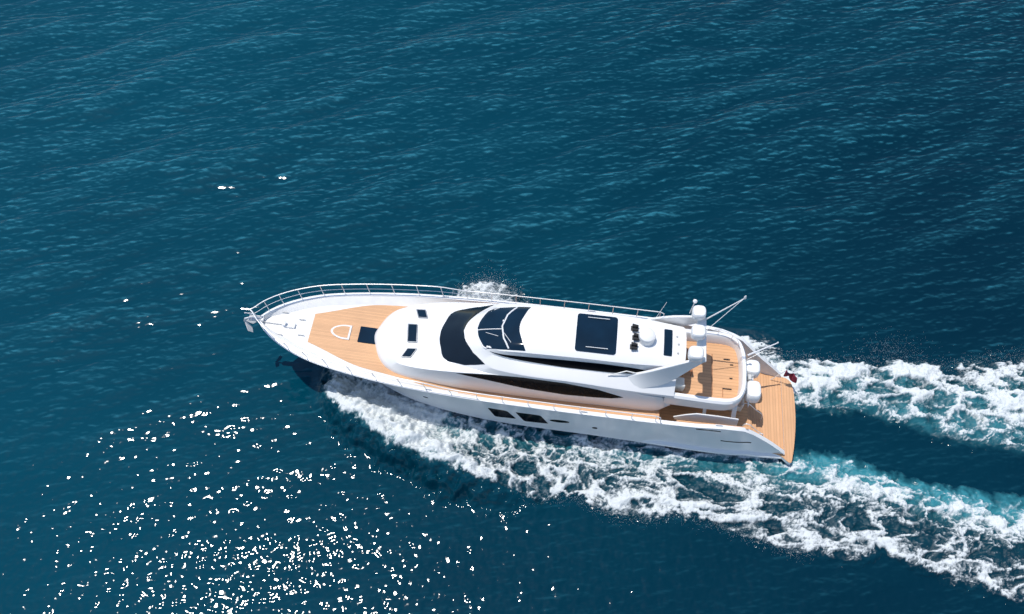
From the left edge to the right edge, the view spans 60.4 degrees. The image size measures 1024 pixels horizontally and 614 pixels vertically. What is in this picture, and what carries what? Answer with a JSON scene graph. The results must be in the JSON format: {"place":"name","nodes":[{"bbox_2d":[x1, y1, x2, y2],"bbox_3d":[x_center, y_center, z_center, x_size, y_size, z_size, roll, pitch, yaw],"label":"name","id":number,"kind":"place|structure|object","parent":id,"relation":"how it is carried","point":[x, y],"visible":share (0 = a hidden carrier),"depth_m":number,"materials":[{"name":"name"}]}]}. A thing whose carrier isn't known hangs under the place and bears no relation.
{"place":"outdoors","nodes":[
{"label":"outdoors","id":0,"kind":"place"},
{"bbox_2d":[0,0,1023,613],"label":"water","id":1,"kind":"structure","parent":0,"point":[182,182],"depth_m":49.51,"materials":[{"name":"liquid"}]},
{"bbox_2d":[241,284,794,464],"bbox_3d":[0.434,1.993,41.748,27.249,8.980,5.972,6,58,4],"label":"motor yacht","id":2,"kind":"object","parent":1,"relation":"on","point":[596,373],"visible":1,"depth_m":41.33,"materials":[{"name":"white paint"}]},
{"bbox_2d":[675,377,684,391],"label":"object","id":3,"kind":"object","parent":2,"relation":"on","point":[679,385],"visible":0.49,"depth_m":40.86,"materials":[{"name":"silver metal"}]},
{"bbox_2d":[770,369,796,382],"bbox_3d":[13.539,3.443,43.583,1.169,1.264,0.238,21,60,13],"label":"ensign","id":4,"kind":"object","parent":2,"relation":"attached to","point":[792,377],"visible":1,"depth_m":43.34,"materials":[{"name":"red fabric"}]},
{"bbox_2d":[317,279,1023,606],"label":"wake foam","id":5,"kind":"object","parent":1,"relation":"on","point":[852,511],"visible":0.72,"depth_m":42.08,"materials":[{"name":"liquid"}]}
]}

